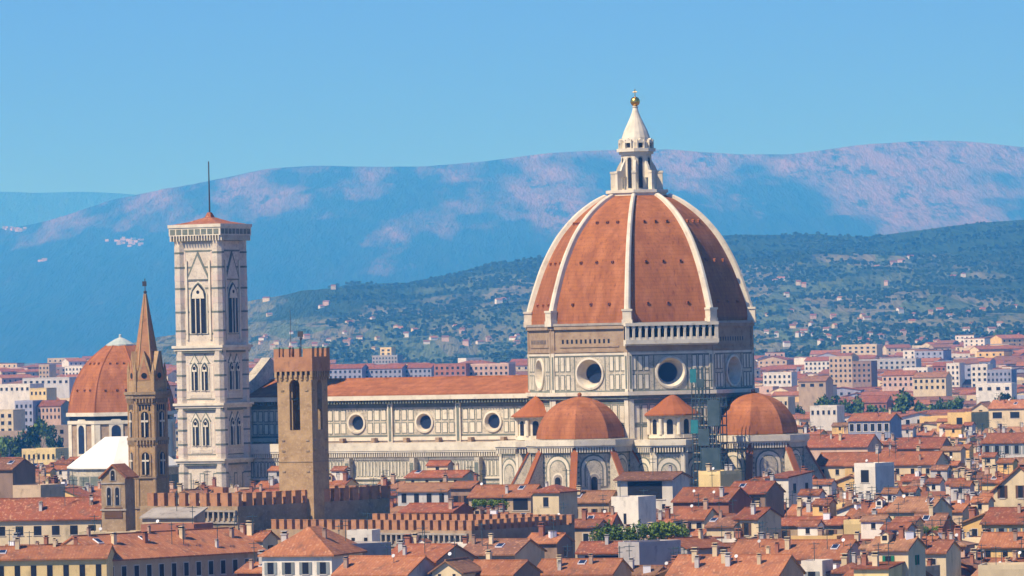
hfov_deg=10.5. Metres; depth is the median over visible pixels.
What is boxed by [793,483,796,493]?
window
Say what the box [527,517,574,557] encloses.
house
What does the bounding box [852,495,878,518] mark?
house
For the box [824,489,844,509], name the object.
house
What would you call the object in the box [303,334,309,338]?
villa
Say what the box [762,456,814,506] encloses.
house
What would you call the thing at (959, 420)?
window
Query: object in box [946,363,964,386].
apartment block
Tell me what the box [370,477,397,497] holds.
house
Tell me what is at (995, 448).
window
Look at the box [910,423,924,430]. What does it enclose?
house
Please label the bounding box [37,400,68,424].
apartment block
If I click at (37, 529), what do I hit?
window
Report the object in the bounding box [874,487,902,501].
house
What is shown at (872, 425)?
window
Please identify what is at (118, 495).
bell gable
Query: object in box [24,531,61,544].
house
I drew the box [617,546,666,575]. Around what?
house
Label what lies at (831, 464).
house
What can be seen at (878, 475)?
house
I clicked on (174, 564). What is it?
window
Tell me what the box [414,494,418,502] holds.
window
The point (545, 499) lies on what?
window
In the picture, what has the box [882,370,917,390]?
apartment block
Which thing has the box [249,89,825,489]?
cathedral
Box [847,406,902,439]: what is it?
house
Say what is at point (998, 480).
house
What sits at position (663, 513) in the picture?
house
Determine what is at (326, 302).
villa
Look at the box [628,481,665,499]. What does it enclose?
window
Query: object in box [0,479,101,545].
house
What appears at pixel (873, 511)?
house
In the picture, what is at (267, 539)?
house
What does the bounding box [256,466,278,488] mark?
house
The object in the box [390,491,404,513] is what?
house
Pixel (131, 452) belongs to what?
window
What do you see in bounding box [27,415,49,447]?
tree
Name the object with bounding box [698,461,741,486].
house
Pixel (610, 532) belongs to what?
potted shrub
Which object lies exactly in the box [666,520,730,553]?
house
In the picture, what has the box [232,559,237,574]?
window
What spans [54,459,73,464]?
house
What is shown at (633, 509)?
house
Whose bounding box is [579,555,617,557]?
window
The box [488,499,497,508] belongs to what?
potted shrub
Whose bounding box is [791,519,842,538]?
house
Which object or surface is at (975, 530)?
window
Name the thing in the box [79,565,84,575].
window
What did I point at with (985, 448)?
window
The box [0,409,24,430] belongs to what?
apartment block
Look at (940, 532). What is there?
house
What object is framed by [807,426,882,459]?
house
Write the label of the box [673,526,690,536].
potted shrub
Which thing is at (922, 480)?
house
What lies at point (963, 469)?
house
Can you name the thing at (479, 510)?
house
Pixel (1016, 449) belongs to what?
window
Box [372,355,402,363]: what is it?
apartment block
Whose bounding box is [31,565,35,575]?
window
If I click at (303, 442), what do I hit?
stone tower
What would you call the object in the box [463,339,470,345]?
villa
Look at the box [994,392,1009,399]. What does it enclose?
tree
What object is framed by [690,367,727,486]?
scaffold tower
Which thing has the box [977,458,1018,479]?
house
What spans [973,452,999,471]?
house
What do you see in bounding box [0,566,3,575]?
window
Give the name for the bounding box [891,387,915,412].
tree
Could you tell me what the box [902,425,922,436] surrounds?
house
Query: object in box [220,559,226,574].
window
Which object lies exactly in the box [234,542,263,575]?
house
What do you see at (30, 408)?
apartment block
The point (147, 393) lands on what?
spire tower
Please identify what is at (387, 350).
apartment block
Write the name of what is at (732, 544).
house
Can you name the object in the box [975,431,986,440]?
house
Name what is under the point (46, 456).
apartment block
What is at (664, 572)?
house
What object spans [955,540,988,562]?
house
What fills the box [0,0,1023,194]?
sky
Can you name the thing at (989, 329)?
villa
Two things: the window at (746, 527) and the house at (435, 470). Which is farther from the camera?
the house at (435, 470)
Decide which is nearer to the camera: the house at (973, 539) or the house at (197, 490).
the house at (973, 539)
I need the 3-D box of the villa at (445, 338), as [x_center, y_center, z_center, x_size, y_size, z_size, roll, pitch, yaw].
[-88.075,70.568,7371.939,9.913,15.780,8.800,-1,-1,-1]
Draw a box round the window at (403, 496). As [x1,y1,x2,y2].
[401,494,406,503]
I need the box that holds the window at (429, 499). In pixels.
[427,494,431,501]
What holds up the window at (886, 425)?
in the house at (877, 424)
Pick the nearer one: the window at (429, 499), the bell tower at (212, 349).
the window at (429, 499)
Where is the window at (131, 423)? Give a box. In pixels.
[129,410,133,437]
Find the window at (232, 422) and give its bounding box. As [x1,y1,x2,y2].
[229,417,235,445]
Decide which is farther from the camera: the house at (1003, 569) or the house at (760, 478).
the house at (760, 478)
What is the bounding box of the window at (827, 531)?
[826,530,836,533]
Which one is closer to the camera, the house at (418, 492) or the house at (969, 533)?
the house at (969, 533)
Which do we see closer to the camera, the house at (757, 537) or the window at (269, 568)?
the window at (269, 568)
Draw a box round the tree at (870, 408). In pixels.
[865,404,888,411]
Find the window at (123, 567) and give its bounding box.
[121,565,126,575]
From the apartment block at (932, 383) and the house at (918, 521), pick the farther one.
the apartment block at (932, 383)
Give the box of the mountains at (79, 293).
[0,141,1023,362]
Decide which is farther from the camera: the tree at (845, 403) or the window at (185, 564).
the tree at (845, 403)
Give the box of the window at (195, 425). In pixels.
[191,418,200,445]
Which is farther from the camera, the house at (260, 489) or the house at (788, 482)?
the house at (260, 489)
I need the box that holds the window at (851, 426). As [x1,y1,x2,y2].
[849,423,853,431]
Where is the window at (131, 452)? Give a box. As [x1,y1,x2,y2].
[130,450,134,471]
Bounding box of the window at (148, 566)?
[146,564,151,575]
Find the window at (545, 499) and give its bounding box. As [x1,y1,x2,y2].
[543,497,548,506]
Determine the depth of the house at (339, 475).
1349.89 m
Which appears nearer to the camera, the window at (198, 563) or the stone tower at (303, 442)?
the window at (198, 563)
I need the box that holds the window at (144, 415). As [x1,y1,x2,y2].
[139,409,150,437]
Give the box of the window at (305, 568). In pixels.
[299,562,311,574]
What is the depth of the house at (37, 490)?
1180.35 m
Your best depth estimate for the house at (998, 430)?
1781.77 m
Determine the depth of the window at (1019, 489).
1079.59 m
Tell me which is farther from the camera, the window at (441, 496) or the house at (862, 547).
the window at (441, 496)
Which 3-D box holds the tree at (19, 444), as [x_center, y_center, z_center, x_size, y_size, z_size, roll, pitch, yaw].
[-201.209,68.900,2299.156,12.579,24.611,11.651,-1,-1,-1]
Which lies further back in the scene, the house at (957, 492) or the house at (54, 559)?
the house at (957, 492)
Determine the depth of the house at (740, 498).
1096.32 m
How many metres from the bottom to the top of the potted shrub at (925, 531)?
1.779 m
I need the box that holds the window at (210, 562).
[208,560,214,575]
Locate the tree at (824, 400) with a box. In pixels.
[814,394,833,404]
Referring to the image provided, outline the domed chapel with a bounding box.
[66,334,176,458]
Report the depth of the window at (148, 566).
918.36 m
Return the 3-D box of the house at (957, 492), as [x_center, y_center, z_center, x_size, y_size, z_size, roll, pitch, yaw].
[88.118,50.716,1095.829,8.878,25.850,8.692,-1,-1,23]
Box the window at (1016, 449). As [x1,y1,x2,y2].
[1012,445,1020,453]
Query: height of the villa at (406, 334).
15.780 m
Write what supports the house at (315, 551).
on the ground
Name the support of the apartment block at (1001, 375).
on the ground
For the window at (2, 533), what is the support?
in the house at (61, 519)
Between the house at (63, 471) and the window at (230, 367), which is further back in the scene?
the house at (63, 471)
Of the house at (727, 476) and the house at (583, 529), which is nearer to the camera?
the house at (583, 529)
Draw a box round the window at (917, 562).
[915,555,919,565]
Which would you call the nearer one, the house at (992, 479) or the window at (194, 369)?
the house at (992, 479)
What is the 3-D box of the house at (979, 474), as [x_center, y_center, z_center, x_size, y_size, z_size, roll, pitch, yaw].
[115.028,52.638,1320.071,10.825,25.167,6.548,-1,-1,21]
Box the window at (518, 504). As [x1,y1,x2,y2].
[512,499,528,510]
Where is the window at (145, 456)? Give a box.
[140,450,150,475]
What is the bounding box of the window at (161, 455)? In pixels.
[158,450,165,474]
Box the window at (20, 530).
[16,526,22,535]
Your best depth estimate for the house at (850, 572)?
878.27 m
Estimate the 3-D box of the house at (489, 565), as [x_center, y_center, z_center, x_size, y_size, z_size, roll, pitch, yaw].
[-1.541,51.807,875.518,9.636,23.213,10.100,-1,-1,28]
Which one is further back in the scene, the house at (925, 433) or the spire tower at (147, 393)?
the house at (925, 433)
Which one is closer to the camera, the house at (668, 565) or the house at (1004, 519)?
the house at (668, 565)
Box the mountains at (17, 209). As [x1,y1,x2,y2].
[0,192,133,227]
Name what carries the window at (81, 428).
in the domed chapel
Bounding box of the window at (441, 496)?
[439,494,443,501]
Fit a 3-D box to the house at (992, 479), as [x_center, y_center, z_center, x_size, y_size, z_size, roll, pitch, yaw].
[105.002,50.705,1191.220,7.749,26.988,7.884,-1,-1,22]
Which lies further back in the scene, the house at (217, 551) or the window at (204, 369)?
the window at (204, 369)
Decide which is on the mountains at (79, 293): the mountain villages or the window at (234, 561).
the mountain villages
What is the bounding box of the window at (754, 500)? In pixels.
[752,498,759,503]
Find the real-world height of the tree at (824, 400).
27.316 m
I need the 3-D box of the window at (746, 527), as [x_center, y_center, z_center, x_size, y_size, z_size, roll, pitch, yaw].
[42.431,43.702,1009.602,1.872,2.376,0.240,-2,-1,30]
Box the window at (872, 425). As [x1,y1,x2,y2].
[870,423,874,431]
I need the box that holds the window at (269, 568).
[264,562,276,574]
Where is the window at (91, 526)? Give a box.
[88,525,95,530]
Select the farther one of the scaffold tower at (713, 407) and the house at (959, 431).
the house at (959, 431)
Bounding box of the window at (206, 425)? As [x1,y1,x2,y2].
[201,418,210,445]
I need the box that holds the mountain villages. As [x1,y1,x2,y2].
[3,226,143,261]
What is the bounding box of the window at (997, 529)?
[996,528,1006,531]
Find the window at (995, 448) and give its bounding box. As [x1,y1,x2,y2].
[993,446,1000,453]
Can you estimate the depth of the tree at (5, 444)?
2198.87 m
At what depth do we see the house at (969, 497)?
1079.83 m
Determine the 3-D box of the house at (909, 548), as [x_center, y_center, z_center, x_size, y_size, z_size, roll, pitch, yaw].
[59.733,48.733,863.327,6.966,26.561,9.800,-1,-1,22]
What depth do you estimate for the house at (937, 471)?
1278.70 m
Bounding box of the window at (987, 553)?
[985,551,990,556]
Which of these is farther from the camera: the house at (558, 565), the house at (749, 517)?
the house at (749, 517)
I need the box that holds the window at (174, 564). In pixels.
[171,562,176,575]
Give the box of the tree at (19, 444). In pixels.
[9,426,37,456]
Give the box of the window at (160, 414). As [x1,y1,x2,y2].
[157,409,164,436]
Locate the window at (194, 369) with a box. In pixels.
[190,362,199,390]
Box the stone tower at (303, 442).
[273,320,329,519]
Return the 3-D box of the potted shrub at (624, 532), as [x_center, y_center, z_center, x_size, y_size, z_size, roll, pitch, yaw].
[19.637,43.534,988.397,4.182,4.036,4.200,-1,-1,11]
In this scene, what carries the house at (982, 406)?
on the ground
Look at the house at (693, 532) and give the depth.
1017.34 m
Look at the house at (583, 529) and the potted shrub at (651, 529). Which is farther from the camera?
the house at (583, 529)
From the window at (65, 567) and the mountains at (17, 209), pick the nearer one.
the window at (65, 567)
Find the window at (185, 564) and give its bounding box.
[183,562,188,575]
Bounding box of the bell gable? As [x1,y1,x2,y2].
[98,463,138,531]
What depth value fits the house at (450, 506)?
1076.13 m
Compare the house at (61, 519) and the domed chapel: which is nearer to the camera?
the house at (61, 519)
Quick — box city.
[0,334,1023,457]
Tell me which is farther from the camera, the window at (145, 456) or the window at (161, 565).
the window at (145, 456)
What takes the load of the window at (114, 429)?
in the domed chapel
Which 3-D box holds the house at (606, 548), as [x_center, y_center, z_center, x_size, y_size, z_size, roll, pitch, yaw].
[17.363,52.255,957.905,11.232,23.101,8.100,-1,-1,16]
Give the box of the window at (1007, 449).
[1003,446,1010,454]
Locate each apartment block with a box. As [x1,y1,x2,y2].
[0,383,43,409]
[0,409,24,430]
[15,400,41,429]
[22,377,76,397]
[22,447,68,464]
[30,387,56,399]
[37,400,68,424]
[39,364,55,377]
[65,365,83,374]
[329,364,367,377]
[366,364,406,377]
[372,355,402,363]
[380,347,395,354]
[405,363,434,376]
[434,363,472,376]
[470,363,515,375]
[763,372,796,386]
[773,396,794,413]
[798,376,833,411]
[804,356,828,372]
[810,405,844,430]
[829,356,858,387]
[841,344,882,356]
[852,361,877,387]
[852,395,893,411]
[859,358,920,369]
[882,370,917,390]
[903,367,932,371]
[912,372,951,396]
[932,361,953,371]
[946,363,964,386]
[965,365,970,378]
[971,364,992,386]
[976,383,1016,404]
[987,369,1016,382]
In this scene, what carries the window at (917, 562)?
in the house at (909, 548)
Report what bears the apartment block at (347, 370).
on the ground
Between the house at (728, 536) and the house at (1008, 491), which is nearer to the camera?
the house at (728, 536)
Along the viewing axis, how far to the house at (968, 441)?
1688.89 m
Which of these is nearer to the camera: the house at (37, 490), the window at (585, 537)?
the window at (585, 537)
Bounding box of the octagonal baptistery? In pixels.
[67,436,178,488]
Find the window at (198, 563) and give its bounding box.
[196,561,202,575]
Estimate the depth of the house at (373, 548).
897.65 m
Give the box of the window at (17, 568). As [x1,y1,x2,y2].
[14,566,19,575]
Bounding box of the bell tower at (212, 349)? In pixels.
[167,161,254,489]
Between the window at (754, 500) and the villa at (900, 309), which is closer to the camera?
the window at (754, 500)
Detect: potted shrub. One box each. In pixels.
[471,499,481,507]
[481,499,491,508]
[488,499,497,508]
[497,500,509,507]
[588,523,610,540]
[600,519,623,540]
[613,524,632,540]
[622,519,647,540]
[639,522,661,539]
[645,520,673,539]
[660,522,688,539]
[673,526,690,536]
[924,526,929,534]
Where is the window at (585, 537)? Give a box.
[582,533,588,540]
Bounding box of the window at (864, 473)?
[860,470,869,482]
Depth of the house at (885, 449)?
1585.46 m
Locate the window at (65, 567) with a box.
[63,565,68,575]
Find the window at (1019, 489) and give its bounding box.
[1015,485,1023,498]
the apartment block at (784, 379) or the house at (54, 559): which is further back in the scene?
the apartment block at (784, 379)
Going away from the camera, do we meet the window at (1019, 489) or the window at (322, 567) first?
the window at (322, 567)
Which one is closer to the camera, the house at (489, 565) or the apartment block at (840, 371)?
the house at (489, 565)
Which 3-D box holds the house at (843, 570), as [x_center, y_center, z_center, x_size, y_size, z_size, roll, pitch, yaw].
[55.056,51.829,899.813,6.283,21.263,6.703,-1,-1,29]
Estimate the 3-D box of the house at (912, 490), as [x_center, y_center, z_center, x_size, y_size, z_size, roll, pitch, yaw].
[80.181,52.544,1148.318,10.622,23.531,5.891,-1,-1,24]
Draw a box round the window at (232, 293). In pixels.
[227,280,238,332]
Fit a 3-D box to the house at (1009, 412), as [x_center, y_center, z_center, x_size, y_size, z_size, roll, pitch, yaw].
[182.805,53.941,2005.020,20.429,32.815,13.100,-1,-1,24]
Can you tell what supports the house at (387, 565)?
on the ground
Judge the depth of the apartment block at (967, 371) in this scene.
3599.47 m
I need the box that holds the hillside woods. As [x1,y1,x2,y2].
[325,221,1023,363]
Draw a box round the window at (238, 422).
[235,417,241,444]
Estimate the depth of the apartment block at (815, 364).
4000.87 m
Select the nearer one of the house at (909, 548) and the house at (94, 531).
the house at (909, 548)
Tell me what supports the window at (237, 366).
in the bell tower at (212, 349)
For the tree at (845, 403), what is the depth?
2650.55 m
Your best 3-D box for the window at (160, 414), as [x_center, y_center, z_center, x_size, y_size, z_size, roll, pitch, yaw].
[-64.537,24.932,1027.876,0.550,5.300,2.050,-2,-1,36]
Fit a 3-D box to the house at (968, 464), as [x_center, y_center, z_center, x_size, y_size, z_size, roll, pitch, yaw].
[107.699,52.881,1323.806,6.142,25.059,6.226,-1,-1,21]
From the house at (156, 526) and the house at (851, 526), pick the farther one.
the house at (851, 526)
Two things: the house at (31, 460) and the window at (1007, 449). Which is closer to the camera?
the window at (1007, 449)
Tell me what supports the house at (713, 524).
on the ground
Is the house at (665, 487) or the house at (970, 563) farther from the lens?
the house at (665, 487)
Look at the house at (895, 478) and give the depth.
1323.28 m
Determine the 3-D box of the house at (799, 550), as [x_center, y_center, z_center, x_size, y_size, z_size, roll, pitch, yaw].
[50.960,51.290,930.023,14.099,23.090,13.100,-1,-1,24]
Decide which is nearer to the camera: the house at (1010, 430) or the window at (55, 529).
the window at (55, 529)
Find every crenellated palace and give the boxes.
[140,485,390,529]
[266,513,574,557]
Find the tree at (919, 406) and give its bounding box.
[914,399,933,411]
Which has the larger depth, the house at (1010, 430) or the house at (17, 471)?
the house at (1010, 430)
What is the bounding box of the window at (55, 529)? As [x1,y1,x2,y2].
[51,526,59,535]
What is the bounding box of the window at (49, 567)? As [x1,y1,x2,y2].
[47,565,52,575]
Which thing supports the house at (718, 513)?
on the ground
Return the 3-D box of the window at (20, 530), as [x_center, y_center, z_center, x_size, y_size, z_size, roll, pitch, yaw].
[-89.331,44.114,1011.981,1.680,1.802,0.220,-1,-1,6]
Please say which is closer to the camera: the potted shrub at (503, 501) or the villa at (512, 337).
the potted shrub at (503, 501)
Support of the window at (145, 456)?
in the spire tower at (147, 393)
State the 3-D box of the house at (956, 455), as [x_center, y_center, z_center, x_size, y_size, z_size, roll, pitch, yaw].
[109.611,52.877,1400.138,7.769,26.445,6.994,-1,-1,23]
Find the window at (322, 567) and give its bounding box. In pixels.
[317,562,328,574]
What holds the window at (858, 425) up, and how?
in the house at (877, 424)
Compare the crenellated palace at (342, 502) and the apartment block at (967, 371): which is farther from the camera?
the apartment block at (967, 371)
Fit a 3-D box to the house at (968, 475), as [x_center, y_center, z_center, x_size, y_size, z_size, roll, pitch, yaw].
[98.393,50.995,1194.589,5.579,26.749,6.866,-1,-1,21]
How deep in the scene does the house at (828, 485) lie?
1208.96 m
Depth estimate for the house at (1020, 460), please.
1410.87 m
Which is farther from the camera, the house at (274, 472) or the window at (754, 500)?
the house at (274, 472)
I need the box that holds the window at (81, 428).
[76,420,86,456]
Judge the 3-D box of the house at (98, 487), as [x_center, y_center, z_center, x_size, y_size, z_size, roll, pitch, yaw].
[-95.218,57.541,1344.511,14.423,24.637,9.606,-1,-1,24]
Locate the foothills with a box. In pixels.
[0,220,1023,365]
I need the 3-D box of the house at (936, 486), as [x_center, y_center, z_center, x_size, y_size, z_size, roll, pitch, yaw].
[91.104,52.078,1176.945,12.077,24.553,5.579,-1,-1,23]
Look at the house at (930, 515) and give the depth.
1002.23 m
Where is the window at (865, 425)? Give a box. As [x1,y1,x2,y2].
[863,423,867,431]
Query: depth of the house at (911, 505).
1031.90 m
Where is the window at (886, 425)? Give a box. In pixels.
[884,423,888,431]
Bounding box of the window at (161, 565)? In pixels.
[159,563,164,575]
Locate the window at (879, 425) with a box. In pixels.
[877,423,881,431]
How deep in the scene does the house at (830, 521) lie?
1025.83 m
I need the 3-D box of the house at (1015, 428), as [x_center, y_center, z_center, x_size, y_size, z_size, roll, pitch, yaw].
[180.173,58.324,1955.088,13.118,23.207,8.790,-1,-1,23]
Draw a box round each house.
[0,449,37,497]
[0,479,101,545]
[0,526,116,575]
[4,529,40,545]
[13,480,64,497]
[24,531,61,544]
[28,458,39,468]
[35,459,56,471]
[36,468,51,483]
[38,467,65,481]
[40,471,60,483]
[42,472,82,488]
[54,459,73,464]
[54,465,69,479]
[58,477,68,483]
[60,522,265,575]
[65,474,97,496]
[79,515,140,534]
[82,478,100,495]
[94,481,100,489]
[139,490,207,523]
[141,506,212,531]
[169,481,177,492]
[177,483,208,503]
[193,480,213,492]
[205,470,217,490]
[229,476,258,492]
[229,515,280,549]
[234,485,254,500]
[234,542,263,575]
[252,475,278,499]
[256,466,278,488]
[257,519,366,575]
[329,466,358,487]
[331,543,437,575]
[335,525,390,554]
[347,512,379,541]
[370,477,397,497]
[377,470,405,490]
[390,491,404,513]
[391,526,431,554]
[395,474,454,505]
[396,530,477,564]
[398,489,473,513]
[403,457,479,481]
[427,538,481,575]
[448,536,468,547]
[449,466,483,504]
[463,523,546,566]
[467,470,542,512]
[473,494,509,515]
[473,544,542,575]
[483,503,532,513]
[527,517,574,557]
[529,470,580,518]
[537,545,633,575]
[558,502,607,557]
[575,526,622,557]
[576,479,616,518]
[587,495,623,537]
[591,524,666,540]
[611,482,655,530]
[613,458,692,512]
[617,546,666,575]
[618,524,680,564]
[625,522,657,537]
[641,489,664,519]
[654,546,683,575]
[656,505,700,525]
[658,522,723,538]
[664,504,736,517]
[664,549,688,568]
[665,543,805,575]
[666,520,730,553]
[671,471,752,513]
[671,493,718,528]
[673,521,706,536]
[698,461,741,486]
[704,498,738,537]
[717,522,743,541]
[718,525,780,551]
[730,471,785,515]
[730,523,776,553]
[732,492,783,537]
[735,521,773,541]
[747,471,767,480]
[753,527,790,538]
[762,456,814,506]
[770,528,860,566]
[781,498,850,538]
[784,489,826,515]
[784,490,794,514]
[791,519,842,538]
[796,418,809,432]
[797,498,837,515]
[800,464,817,478]
[801,543,832,575]
[803,421,827,434]
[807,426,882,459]
[812,479,838,497]
[816,438,950,480]
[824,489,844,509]
[826,543,861,575]
[830,422,847,433]
[833,541,871,568]
[835,461,865,490]
[836,486,873,515]
[837,481,854,501]
[840,508,877,525]
[840,514,891,540]
[843,503,902,533]
[843,560,932,575]
[844,481,854,494]
[844,483,875,505]
[845,496,873,518]
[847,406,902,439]
[851,542,904,575]
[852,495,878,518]
[853,531,870,543]
[854,448,893,499]
[866,485,920,513]
[866,518,927,575]
[867,520,962,575]
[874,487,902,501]
[880,431,900,447]
[880,486,921,499]
[880,519,922,538]
[882,439,896,451]
[885,482,954,518]
[891,516,940,538]
[894,470,904,486]
[896,428,952,450]
[900,467,928,485]
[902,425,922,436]
[906,470,950,486]
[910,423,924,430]
[910,465,952,483]
[914,494,955,535]
[915,425,936,436]
[921,476,952,495]
[926,558,939,575]
[927,519,954,538]
[929,478,965,498]
[931,418,947,434]
[933,424,948,436]
[934,446,966,469]
[944,424,976,443]
[944,460,961,477]
[944,480,975,502]
[946,485,970,526]
[947,411,988,431]
[947,436,960,444]
[947,525,978,556]
[952,458,980,475]
[953,467,974,479]
[953,521,990,550]
[954,442,979,459]
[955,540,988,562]
[957,518,980,536]
[957,542,984,573]
[960,496,994,535]
[961,568,971,575]
[963,422,983,434]
[963,464,980,488]
[965,431,979,444]
[965,484,982,504]
[965,549,1002,562]
[970,397,990,411]
[971,550,1012,575]
[972,448,1003,464]
[973,445,981,455]
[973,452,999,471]
[973,457,991,479]
[973,474,991,495]
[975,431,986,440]
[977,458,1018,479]
[977,517,1023,556]
[978,546,1023,575]
[979,503,1023,531]
[980,463,1008,489]
[981,432,1023,457]
[981,477,1005,497]
[982,420,1012,432]
[983,424,1009,435]
[987,396,1023,427]
[990,465,1023,506]
[1002,538,1023,561]
[1007,422,1023,431]
[1013,551,1023,561]
[1014,457,1023,464]
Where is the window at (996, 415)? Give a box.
[992,412,1002,418]
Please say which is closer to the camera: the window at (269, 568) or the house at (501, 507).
the window at (269, 568)
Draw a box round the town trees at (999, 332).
[21,329,1023,452]
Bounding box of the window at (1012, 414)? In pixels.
[1010,412,1019,417]
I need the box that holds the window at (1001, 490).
[997,485,1006,498]
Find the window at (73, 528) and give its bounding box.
[70,525,77,534]
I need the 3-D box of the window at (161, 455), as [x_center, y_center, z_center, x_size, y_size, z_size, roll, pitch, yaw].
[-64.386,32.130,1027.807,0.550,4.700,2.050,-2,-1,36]
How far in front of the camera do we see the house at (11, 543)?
1003.27 m
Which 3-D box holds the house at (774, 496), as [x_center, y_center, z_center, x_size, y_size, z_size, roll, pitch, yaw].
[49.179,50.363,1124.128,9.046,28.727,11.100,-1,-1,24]
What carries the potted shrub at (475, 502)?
on the house at (519, 497)
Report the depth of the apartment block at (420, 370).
3600.75 m
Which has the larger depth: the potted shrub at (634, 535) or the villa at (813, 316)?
the villa at (813, 316)
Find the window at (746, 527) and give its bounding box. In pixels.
[742,523,750,535]
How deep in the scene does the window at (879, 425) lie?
1798.28 m
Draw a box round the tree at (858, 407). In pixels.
[850,394,864,413]
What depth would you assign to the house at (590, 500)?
1130.21 m
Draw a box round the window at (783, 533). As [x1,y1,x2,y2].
[781,530,789,538]
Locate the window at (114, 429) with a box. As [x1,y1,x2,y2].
[108,419,123,436]
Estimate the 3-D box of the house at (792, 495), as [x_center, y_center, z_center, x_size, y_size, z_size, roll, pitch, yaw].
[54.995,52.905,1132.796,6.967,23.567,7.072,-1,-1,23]
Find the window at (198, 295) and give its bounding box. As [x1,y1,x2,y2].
[189,281,207,333]
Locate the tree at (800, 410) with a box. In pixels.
[795,404,804,413]
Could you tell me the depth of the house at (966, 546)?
940.52 m
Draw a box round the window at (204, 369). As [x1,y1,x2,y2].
[200,362,209,390]
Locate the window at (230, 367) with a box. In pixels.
[228,362,233,389]
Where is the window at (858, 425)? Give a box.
[856,423,860,431]
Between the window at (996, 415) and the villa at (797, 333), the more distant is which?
the villa at (797, 333)
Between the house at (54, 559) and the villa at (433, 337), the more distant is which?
the villa at (433, 337)
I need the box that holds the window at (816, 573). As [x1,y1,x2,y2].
[804,571,818,575]
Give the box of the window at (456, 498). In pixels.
[451,496,460,501]
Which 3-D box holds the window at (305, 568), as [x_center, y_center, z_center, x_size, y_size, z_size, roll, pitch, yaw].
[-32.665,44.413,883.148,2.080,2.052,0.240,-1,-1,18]
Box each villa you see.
[262,297,270,301]
[289,342,296,346]
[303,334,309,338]
[323,300,330,305]
[343,339,350,345]
[356,335,363,341]
[403,332,409,337]
[429,336,437,339]
[441,335,448,341]
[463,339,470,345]
[475,340,484,343]
[495,298,502,303]
[509,336,517,339]
[783,341,790,346]
[795,331,800,336]
[810,314,816,318]
[863,316,870,319]
[896,307,903,313]
[899,329,906,335]
[962,327,970,332]
[987,327,996,333]
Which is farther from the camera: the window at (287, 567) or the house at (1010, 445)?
the house at (1010, 445)
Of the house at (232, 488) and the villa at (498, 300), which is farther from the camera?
the villa at (498, 300)
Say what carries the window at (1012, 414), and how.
in the house at (1009, 412)
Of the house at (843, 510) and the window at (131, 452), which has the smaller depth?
the window at (131, 452)
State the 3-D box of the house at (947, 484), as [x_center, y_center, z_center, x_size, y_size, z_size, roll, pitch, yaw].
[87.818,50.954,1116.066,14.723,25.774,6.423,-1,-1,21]
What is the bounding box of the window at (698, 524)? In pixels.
[696,522,701,528]
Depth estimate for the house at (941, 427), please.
1869.48 m
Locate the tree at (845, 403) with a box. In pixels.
[830,395,854,413]
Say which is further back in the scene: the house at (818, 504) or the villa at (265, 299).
the villa at (265, 299)
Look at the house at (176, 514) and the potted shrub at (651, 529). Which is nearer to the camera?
the house at (176, 514)
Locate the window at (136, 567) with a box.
[134,564,139,575]
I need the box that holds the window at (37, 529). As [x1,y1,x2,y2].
[33,526,41,535]
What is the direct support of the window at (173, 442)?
in the domed chapel
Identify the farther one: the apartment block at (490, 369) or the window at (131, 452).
the apartment block at (490, 369)
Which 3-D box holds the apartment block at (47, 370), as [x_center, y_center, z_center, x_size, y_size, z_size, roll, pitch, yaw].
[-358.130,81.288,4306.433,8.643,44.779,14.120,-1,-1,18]
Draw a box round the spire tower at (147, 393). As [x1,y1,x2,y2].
[124,279,170,529]
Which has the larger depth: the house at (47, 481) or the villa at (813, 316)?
the villa at (813, 316)
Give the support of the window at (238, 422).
in the bell tower at (212, 349)
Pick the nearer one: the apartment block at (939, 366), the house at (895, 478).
the house at (895, 478)
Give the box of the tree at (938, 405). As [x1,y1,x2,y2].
[933,396,946,409]
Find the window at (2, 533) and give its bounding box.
[0,527,4,536]
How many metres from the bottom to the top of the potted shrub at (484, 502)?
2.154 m
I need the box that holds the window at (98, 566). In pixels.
[96,564,100,575]
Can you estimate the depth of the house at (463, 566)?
868.26 m
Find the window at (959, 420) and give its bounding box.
[956,418,961,423]
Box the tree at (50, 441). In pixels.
[45,425,63,447]
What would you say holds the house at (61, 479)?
on the ground
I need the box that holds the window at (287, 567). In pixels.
[282,562,293,574]
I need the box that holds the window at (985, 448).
[983,446,990,451]
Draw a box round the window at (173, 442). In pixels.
[171,417,174,455]
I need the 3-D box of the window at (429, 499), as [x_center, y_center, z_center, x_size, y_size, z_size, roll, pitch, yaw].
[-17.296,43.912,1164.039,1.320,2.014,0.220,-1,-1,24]
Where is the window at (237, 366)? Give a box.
[234,362,240,389]
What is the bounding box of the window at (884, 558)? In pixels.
[882,556,893,561]
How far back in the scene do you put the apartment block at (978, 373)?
3450.28 m
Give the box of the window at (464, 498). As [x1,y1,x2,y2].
[461,496,468,504]
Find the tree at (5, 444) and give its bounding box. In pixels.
[0,436,21,456]
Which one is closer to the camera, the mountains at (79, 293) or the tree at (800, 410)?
the tree at (800, 410)
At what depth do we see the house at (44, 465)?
1542.62 m
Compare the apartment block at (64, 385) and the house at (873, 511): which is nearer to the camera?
the house at (873, 511)
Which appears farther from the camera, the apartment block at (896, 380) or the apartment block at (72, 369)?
the apartment block at (72, 369)
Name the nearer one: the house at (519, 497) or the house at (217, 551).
the house at (217, 551)
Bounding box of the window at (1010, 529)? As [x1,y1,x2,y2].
[1009,528,1019,531]
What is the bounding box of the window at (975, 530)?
[971,528,977,535]
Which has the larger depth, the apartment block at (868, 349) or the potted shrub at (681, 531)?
the apartment block at (868, 349)
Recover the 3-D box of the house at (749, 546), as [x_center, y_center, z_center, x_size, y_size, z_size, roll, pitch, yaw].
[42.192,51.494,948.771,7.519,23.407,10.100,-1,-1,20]
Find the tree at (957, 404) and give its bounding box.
[943,394,964,409]

